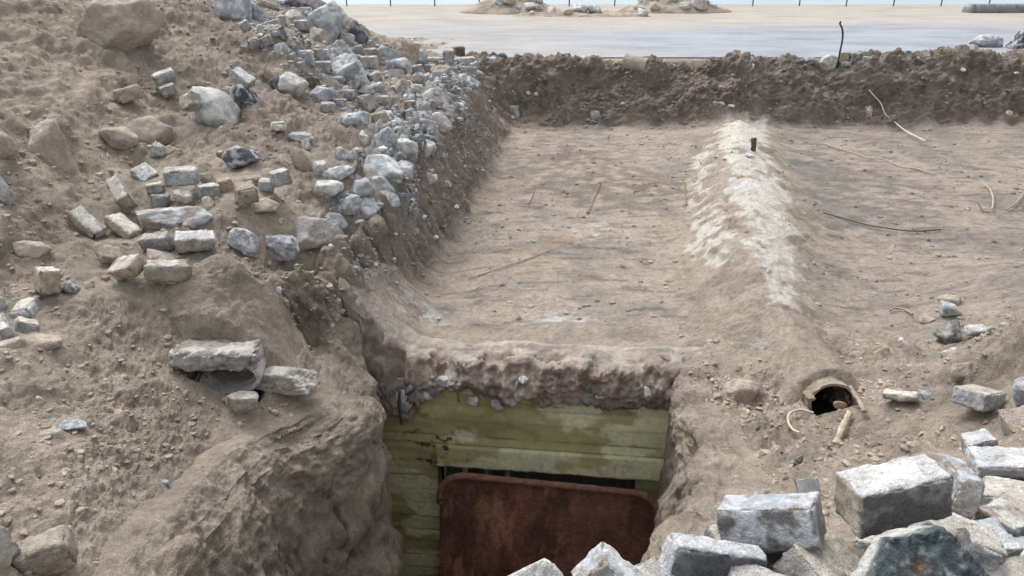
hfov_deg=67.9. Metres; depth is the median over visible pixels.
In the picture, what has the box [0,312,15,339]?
paving block
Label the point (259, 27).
paving block
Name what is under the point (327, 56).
paving block
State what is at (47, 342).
rubble stone
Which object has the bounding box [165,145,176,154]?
stone
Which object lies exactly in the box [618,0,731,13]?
sand heap
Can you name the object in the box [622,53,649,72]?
concrete pipe
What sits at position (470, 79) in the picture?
concrete piece
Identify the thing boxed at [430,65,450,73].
rubble stone
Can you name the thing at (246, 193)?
paving block
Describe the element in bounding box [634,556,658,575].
paving block
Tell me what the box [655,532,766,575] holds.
paving block
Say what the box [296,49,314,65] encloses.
paving block
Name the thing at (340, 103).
paving block
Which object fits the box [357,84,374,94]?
stone slab
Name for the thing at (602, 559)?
broken block
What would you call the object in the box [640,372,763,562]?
pit wall
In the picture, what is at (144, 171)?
paving block
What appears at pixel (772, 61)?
rubble stone
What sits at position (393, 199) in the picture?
concrete piece
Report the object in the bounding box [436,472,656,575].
steel hatch
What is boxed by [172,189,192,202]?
stone
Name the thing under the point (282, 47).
rubble stone
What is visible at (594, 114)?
rubble stone
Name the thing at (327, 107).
paving block
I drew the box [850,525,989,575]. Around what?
stone slab
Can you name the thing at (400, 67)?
stone slab
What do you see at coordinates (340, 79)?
paving block
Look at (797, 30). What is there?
pavement
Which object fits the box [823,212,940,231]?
steel rod
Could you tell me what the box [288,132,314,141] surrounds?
stone slab
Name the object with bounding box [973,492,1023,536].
paving block
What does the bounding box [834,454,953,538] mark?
paving block
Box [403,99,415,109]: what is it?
paving block
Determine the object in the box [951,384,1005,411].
paving block
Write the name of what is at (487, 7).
sand heap
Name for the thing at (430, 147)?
concrete piece
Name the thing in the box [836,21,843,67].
steel rod
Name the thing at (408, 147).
rock
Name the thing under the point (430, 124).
concrete piece
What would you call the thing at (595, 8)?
rubble stone
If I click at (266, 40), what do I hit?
paving block
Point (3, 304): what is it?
rubble stone
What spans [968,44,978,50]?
rubble stone
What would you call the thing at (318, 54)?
paving block
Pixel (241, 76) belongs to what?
paving block
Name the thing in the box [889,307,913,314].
root
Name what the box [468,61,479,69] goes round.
paving block
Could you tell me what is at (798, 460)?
tile shard
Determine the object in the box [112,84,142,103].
paving block
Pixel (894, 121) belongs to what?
cable
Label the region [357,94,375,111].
paving block
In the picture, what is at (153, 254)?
stone slab
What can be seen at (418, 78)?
stone slab
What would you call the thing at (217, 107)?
boulder
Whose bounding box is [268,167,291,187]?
paving block
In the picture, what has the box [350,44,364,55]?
paving block
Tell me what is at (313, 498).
pit wall
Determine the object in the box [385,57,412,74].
boulder
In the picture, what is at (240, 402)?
concrete chunk
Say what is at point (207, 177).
rubble stone
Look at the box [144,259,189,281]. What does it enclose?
paving block
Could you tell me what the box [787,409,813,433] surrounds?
wire loop
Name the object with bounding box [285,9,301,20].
boulder
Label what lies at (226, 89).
paving block
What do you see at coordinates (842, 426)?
pipe shard
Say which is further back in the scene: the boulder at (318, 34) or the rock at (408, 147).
the boulder at (318, 34)
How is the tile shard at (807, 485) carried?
on the ground
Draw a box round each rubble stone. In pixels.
[0,296,6,309]
[0,336,25,348]
[21,333,62,350]
[57,418,86,430]
[61,280,80,292]
[150,141,165,157]
[199,172,215,183]
[201,196,214,209]
[249,161,266,167]
[268,77,279,89]
[273,42,290,52]
[301,138,311,150]
[313,160,327,174]
[333,146,351,159]
[358,130,370,144]
[370,112,390,123]
[393,110,405,118]
[394,78,409,93]
[423,80,434,86]
[426,172,437,184]
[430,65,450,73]
[443,180,451,186]
[458,74,467,82]
[498,53,507,58]
[503,0,514,4]
[510,105,519,117]
[524,2,535,8]
[534,4,541,8]
[547,6,555,11]
[563,9,572,14]
[572,3,587,11]
[587,4,601,12]
[590,110,599,118]
[638,8,648,16]
[650,1,660,10]
[680,2,691,8]
[691,0,707,10]
[722,379,759,401]
[768,59,776,63]
[796,58,804,64]
[803,57,819,65]
[819,55,836,71]
[839,52,850,62]
[840,61,851,66]
[849,52,862,62]
[862,56,871,61]
[865,106,872,115]
[918,315,934,323]
[932,319,962,343]
[936,294,960,305]
[951,362,972,381]
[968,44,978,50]
[1012,377,1023,404]
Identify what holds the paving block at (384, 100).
on the ground
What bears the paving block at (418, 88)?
on the ground
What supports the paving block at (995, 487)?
on the ground
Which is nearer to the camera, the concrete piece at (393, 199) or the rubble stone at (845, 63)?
the concrete piece at (393, 199)
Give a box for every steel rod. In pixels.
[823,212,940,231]
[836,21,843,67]
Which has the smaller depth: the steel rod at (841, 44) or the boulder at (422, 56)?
the boulder at (422, 56)
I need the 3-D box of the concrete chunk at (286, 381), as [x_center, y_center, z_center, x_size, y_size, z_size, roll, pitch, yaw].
[-1.456,0.587,4.853,0.437,0.209,0.269,0,23,0]
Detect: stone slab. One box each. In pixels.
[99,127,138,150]
[147,249,174,259]
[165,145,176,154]
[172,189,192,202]
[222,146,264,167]
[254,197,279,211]
[257,0,278,9]
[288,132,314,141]
[305,76,320,88]
[337,85,351,92]
[345,47,352,53]
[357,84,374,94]
[392,65,407,75]
[401,74,424,83]
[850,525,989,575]
[939,300,961,316]
[964,324,990,336]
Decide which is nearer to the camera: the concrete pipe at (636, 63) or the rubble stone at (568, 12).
the concrete pipe at (636, 63)
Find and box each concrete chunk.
[225,391,258,414]
[227,228,258,256]
[246,366,318,395]
[265,234,299,261]
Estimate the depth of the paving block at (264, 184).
6.01 m
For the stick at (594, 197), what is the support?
on the ground
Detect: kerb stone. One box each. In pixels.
[426,57,443,64]
[443,49,453,65]
[455,56,475,65]
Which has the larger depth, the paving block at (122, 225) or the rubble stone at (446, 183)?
the rubble stone at (446, 183)
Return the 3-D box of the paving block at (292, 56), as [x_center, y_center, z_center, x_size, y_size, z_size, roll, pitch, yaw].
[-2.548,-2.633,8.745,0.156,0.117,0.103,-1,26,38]
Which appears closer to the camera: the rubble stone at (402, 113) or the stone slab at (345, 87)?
the rubble stone at (402, 113)
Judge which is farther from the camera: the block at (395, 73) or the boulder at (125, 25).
the block at (395, 73)
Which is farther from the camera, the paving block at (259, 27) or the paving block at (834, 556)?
the paving block at (259, 27)
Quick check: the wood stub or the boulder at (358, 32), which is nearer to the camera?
the wood stub
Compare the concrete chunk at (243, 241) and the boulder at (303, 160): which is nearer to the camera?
the concrete chunk at (243, 241)
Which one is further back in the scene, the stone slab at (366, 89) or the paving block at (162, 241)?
the stone slab at (366, 89)
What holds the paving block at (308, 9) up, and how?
on the ground
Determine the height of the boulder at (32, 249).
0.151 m
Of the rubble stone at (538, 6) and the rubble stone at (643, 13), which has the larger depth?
the rubble stone at (538, 6)
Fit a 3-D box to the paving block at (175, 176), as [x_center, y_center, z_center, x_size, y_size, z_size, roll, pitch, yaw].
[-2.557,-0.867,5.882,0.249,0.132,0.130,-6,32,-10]
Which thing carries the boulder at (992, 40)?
on the pavement
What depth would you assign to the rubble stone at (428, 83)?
9.78 m
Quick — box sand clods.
[0,0,1023,575]
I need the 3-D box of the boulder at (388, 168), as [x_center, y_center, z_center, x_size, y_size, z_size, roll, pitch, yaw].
[-1.191,-1.081,6.918,0.421,0.271,0.331,0,23,0]
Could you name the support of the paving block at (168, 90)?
on the ground
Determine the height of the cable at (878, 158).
0.025 m
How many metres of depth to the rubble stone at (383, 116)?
7.95 m
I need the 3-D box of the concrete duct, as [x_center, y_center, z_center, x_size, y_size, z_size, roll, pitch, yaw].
[-1.822,0.447,4.777,0.531,0.321,0.436,-3,24,-6]
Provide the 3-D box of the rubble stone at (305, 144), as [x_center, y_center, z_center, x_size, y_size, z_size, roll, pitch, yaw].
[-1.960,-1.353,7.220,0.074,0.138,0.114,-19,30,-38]
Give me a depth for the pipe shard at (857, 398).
4.77 m
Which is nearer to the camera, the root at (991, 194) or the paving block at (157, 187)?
the paving block at (157, 187)
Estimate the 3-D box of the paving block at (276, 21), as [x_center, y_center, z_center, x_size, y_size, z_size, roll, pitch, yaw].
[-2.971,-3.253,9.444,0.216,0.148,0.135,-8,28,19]
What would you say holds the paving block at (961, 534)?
on the ground
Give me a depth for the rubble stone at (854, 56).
13.74 m
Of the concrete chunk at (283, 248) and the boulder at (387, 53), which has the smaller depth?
the concrete chunk at (283, 248)
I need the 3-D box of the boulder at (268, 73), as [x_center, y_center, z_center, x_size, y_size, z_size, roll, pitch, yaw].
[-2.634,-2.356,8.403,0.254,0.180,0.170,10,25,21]
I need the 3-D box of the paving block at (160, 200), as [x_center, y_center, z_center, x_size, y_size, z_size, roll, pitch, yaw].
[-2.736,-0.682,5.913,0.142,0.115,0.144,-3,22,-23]
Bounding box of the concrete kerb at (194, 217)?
[135,206,213,230]
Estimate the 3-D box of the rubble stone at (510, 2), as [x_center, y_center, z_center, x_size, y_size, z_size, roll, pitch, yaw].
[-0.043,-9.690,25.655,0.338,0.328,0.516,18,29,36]
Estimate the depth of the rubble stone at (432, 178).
8.03 m
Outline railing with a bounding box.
[346,0,990,5]
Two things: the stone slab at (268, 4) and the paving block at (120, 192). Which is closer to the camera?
the paving block at (120, 192)
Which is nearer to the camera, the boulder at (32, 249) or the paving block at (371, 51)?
the boulder at (32, 249)
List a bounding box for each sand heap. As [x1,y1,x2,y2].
[459,0,561,14]
[509,9,654,16]
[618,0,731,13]
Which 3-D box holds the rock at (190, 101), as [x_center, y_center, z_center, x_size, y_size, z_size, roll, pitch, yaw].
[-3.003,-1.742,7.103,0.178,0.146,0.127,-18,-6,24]
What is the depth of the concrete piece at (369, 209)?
6.52 m
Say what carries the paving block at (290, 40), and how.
on the ground
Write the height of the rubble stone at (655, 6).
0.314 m
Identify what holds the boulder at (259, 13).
on the ground
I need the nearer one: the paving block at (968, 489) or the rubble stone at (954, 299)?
the paving block at (968, 489)
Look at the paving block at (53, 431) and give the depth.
3.60 m
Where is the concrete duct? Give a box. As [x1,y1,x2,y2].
[168,339,265,394]
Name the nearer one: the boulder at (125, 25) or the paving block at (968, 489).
the paving block at (968, 489)
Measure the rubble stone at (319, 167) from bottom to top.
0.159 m
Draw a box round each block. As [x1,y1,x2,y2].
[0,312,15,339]
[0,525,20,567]
[9,296,40,317]
[11,524,78,575]
[14,316,38,331]
[34,266,60,294]
[38,425,62,438]
[66,206,107,238]
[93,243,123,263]
[104,212,143,238]
[105,173,137,213]
[107,253,146,280]
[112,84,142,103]
[130,162,157,180]
[136,231,174,251]
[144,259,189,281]
[145,181,165,193]
[150,192,169,208]
[151,67,175,85]
[158,83,177,97]
[162,165,199,186]
[174,229,216,252]
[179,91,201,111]
[195,182,220,199]
[216,176,232,191]
[221,86,230,94]
[230,67,255,88]
[233,180,258,205]
[238,19,252,32]
[245,174,261,186]
[247,37,260,49]
[255,24,269,33]
[258,177,273,192]
[259,34,274,46]
[262,18,282,25]
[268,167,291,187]
[270,121,285,131]
[273,26,287,39]
[275,15,286,25]
[285,37,294,47]
[288,52,296,60]
[293,19,308,31]
[293,32,304,43]
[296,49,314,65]
[296,61,306,72]
[298,7,312,12]
[311,48,323,60]
[314,60,331,73]
[319,101,335,112]
[320,48,330,60]
[326,76,343,84]
[334,98,347,107]
[337,31,354,46]
[340,89,355,99]
[346,79,360,88]
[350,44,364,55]
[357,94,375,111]
[360,55,378,68]
[363,48,376,55]
[367,70,382,82]
[369,81,384,92]
[377,95,390,106]
[388,69,403,78]
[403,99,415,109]
[409,84,422,93]
[412,64,424,73]
[424,64,435,70]
[453,46,464,56]
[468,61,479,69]
[508,558,563,575]
[571,542,643,575]
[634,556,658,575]
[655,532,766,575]
[704,524,786,560]
[715,491,826,549]
[727,564,784,575]
[772,536,859,575]
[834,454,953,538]
[854,525,975,553]
[882,389,919,402]
[909,512,1007,570]
[937,454,984,519]
[940,347,956,358]
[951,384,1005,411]
[960,428,998,451]
[964,445,1023,478]
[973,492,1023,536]
[974,516,1023,557]
[979,476,1023,506]
[983,554,1023,575]
[998,405,1023,435]
[1013,536,1023,554]
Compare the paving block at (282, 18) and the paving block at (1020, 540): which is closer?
the paving block at (1020, 540)
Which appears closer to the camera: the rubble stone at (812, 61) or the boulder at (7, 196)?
the boulder at (7, 196)
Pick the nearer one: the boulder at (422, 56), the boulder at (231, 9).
the boulder at (231, 9)
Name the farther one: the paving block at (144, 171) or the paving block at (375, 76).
the paving block at (375, 76)
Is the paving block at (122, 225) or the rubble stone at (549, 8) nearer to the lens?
the paving block at (122, 225)
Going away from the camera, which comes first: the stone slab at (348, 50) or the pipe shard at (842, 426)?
the pipe shard at (842, 426)
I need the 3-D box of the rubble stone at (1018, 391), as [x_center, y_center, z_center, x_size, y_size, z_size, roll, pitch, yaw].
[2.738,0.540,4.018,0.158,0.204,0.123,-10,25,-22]
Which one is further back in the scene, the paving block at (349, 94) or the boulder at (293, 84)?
the paving block at (349, 94)
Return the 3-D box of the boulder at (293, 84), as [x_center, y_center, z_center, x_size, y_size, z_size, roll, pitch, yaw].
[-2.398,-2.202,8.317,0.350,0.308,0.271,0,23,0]
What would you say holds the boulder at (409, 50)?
on the ground
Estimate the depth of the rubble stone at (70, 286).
4.69 m
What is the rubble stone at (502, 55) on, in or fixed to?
on the ground
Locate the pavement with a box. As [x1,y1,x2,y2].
[338,4,1023,56]
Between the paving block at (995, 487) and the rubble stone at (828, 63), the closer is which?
the paving block at (995, 487)
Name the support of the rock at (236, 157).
on the ground
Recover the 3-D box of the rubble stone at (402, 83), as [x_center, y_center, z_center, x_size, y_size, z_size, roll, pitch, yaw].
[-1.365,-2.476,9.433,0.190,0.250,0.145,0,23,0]
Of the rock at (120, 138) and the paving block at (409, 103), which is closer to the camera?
the rock at (120, 138)
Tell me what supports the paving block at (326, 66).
on the ground
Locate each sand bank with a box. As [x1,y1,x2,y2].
[166,253,315,377]
[755,307,861,406]
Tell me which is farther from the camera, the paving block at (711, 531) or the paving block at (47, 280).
the paving block at (47, 280)
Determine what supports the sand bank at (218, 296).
on the ground
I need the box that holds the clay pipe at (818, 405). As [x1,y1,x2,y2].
[808,379,856,415]
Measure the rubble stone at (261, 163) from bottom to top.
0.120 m
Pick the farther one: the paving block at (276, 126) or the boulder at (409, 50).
the boulder at (409, 50)
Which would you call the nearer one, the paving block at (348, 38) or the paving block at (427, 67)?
the paving block at (348, 38)
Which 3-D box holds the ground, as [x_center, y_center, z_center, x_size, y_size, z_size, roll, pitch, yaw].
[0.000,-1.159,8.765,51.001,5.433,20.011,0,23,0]
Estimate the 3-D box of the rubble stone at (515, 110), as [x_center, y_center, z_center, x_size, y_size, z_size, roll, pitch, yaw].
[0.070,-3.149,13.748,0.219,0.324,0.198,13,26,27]
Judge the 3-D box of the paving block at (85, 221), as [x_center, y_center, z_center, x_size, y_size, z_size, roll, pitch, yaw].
[-3.028,-0.461,5.415,0.264,0.088,0.133,42,42,-2]
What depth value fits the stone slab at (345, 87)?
8.98 m
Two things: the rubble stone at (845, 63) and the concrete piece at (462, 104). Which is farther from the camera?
the rubble stone at (845, 63)
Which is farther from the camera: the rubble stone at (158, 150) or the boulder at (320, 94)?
the boulder at (320, 94)
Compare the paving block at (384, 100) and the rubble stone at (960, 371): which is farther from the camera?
the paving block at (384, 100)
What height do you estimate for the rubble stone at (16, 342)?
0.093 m
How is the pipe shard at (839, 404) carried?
on the ground
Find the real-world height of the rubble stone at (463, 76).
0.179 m
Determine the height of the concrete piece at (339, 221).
0.191 m
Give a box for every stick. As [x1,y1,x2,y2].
[478,241,572,275]
[586,181,601,213]
[682,175,686,205]
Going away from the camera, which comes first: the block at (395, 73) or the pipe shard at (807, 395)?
the pipe shard at (807, 395)
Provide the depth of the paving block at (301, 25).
10.24 m
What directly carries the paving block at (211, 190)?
on the ground
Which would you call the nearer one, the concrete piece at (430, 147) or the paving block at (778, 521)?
the paving block at (778, 521)
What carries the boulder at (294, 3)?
on the ground
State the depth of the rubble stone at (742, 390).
5.07 m
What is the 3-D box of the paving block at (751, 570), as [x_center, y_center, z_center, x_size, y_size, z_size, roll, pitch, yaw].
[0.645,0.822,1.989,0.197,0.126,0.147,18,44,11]
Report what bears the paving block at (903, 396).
on the ground
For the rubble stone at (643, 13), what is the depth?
24.44 m
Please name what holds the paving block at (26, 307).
on the ground
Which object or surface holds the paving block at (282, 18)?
on the ground
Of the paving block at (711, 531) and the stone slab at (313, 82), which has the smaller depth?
the paving block at (711, 531)
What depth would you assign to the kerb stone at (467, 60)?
13.61 m
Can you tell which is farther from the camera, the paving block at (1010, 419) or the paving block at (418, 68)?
the paving block at (418, 68)
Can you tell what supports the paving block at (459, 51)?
on the ground
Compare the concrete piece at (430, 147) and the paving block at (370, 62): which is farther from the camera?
the paving block at (370, 62)
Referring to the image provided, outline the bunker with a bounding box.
[338,262,713,575]
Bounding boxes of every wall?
[92,308,405,575]
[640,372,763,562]
[962,4,1023,12]
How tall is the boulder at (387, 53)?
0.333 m
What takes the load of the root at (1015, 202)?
on the ground
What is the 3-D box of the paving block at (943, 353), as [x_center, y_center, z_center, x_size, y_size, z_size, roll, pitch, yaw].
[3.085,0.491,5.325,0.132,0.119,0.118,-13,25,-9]
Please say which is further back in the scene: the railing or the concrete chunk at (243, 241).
the railing
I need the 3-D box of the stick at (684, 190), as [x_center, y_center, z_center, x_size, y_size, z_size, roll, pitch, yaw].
[2.206,-1.260,9.725,0.021,0.045,1.418,4,24,9]
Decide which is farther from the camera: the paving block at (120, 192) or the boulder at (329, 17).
the boulder at (329, 17)
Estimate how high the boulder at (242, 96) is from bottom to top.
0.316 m
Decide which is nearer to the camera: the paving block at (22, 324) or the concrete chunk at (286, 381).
the paving block at (22, 324)
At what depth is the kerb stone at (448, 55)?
11.74 m
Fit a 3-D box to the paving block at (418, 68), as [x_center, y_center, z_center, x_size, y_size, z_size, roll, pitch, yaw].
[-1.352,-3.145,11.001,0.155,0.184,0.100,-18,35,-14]
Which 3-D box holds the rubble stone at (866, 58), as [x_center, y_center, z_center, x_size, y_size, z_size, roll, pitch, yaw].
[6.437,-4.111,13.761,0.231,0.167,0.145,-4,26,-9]
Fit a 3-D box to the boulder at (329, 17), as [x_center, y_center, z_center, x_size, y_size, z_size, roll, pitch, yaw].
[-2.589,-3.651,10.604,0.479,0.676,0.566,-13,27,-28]
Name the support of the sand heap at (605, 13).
on the pavement
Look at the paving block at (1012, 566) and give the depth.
2.18 m
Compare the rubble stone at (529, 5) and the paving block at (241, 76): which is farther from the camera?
the rubble stone at (529, 5)
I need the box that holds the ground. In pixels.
[0,0,1023,575]
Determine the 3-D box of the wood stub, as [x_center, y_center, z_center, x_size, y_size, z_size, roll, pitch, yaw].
[3.331,-1.974,10.474,0.077,0.204,0.049,-18,33,-11]
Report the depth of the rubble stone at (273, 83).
8.21 m
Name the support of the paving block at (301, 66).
on the ground
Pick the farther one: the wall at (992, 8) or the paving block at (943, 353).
the wall at (992, 8)
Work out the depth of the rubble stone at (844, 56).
13.78 m
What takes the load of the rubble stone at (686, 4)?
on the sand heap at (672, 7)
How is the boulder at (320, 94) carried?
on the ground
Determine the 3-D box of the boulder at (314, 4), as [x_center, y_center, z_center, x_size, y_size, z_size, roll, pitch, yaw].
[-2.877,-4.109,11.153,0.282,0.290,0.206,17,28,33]
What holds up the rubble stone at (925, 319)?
on the ground
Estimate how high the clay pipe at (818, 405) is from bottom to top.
0.428 m
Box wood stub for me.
[751,138,756,151]
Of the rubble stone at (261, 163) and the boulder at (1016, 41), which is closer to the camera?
the rubble stone at (261, 163)
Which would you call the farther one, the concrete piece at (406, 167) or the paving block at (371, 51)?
the paving block at (371, 51)
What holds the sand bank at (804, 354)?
on the ground
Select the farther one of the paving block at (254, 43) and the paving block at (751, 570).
the paving block at (254, 43)
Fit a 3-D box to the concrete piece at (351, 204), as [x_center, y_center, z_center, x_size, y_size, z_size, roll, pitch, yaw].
[-1.440,-0.711,6.500,0.305,0.206,0.184,10,25,21]
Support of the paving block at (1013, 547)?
on the ground
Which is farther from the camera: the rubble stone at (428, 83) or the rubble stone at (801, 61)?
the rubble stone at (801, 61)
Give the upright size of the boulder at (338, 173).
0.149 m
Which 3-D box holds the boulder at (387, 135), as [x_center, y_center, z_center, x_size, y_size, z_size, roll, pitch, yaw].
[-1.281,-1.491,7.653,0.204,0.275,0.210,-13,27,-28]
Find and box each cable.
[824,143,928,172]
[869,89,925,141]
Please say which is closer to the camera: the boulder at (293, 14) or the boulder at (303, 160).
the boulder at (303, 160)
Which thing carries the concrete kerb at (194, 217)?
on the ground
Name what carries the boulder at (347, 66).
on the ground
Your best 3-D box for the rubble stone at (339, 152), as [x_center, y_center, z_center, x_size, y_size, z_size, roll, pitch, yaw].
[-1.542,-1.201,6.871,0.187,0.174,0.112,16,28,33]
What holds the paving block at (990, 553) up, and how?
on the ground
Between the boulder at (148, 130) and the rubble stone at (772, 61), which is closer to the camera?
the boulder at (148, 130)
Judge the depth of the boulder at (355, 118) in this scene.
7.84 m
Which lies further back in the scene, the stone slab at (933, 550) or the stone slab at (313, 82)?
the stone slab at (313, 82)
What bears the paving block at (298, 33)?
on the ground
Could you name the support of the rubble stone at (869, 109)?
on the ground
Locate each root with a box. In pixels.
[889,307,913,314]
[981,183,993,208]
[1005,193,1023,209]
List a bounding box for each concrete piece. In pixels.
[314,180,343,196]
[323,213,347,230]
[336,191,361,215]
[359,197,381,219]
[379,190,400,208]
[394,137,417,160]
[398,160,413,181]
[420,118,438,140]
[424,139,436,157]
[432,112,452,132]
[457,101,465,108]
[467,76,480,87]
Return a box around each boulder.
[0,132,19,160]
[0,176,16,205]
[13,240,51,258]
[27,118,79,173]
[76,0,166,51]
[125,116,176,144]
[188,86,239,125]
[214,0,251,19]
[229,83,259,108]
[251,2,269,21]
[262,67,283,80]
[277,72,308,97]
[285,0,308,7]
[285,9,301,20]
[290,147,316,170]
[306,1,345,43]
[309,0,325,10]
[309,27,331,44]
[310,85,337,101]
[321,166,354,180]
[330,39,347,55]
[330,53,369,86]
[340,111,368,125]
[347,21,368,43]
[352,177,374,197]
[363,154,402,185]
[372,176,394,192]
[374,127,397,146]
[377,45,400,59]
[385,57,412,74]
[389,38,419,64]
[416,49,427,64]
[422,86,448,107]
[968,34,1003,46]
[1005,31,1023,48]
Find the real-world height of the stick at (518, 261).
0.030 m
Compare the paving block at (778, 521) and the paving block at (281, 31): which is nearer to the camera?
the paving block at (778, 521)
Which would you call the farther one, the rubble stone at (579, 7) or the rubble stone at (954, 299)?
the rubble stone at (579, 7)
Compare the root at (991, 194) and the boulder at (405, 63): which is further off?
the boulder at (405, 63)
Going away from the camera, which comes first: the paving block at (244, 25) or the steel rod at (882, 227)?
the steel rod at (882, 227)
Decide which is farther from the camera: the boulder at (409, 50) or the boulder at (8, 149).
the boulder at (409, 50)
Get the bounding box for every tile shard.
[793,455,803,465]
[794,478,821,492]
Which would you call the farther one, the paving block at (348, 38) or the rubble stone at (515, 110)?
the rubble stone at (515, 110)
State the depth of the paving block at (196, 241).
5.16 m
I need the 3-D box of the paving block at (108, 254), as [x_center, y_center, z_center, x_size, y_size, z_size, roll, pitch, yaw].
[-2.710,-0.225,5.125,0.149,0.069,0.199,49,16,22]
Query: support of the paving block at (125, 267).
on the ground
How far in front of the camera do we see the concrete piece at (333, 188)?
6.39 m
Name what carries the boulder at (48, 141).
on the ground
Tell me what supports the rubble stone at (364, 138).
on the ground
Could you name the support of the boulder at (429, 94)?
on the ground
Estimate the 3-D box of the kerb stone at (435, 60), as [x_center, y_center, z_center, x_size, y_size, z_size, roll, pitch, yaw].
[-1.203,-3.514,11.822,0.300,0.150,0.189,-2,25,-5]
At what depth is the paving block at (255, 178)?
6.14 m
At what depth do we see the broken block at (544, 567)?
2.01 m
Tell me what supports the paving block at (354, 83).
on the ground
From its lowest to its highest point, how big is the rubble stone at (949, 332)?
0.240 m
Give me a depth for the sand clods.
5.89 m
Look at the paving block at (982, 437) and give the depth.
3.61 m
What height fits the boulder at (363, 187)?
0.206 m
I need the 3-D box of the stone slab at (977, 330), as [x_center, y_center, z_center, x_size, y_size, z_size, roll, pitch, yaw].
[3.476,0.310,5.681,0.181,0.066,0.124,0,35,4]
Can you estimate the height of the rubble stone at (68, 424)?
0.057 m
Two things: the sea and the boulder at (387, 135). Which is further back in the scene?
the sea
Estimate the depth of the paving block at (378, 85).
9.23 m
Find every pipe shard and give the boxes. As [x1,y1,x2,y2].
[802,390,815,401]
[832,410,852,446]
[833,401,846,408]
[848,385,866,413]
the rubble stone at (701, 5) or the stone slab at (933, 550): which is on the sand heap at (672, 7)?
the rubble stone at (701, 5)
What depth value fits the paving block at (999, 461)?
3.19 m
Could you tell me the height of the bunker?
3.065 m
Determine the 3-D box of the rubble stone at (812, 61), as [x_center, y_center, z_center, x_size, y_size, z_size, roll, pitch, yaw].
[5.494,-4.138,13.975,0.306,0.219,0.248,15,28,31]
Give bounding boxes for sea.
[323,0,1023,3]
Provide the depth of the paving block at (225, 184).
5.91 m
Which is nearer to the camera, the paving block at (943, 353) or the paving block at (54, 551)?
the paving block at (54, 551)
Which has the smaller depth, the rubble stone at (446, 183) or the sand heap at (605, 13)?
the rubble stone at (446, 183)
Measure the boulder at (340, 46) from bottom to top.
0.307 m
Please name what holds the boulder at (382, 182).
on the ground
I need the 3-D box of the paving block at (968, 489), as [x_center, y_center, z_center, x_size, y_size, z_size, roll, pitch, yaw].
[1.555,0.691,2.658,0.095,0.139,0.214,18,15,6]
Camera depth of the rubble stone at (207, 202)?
5.67 m
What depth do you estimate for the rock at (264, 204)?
5.85 m
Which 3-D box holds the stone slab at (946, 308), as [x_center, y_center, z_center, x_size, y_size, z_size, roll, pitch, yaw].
[3.515,0.173,6.099,0.149,0.114,0.146,6,24,15]
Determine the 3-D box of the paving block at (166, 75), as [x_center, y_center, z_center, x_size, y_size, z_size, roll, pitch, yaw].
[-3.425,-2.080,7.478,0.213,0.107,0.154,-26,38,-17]

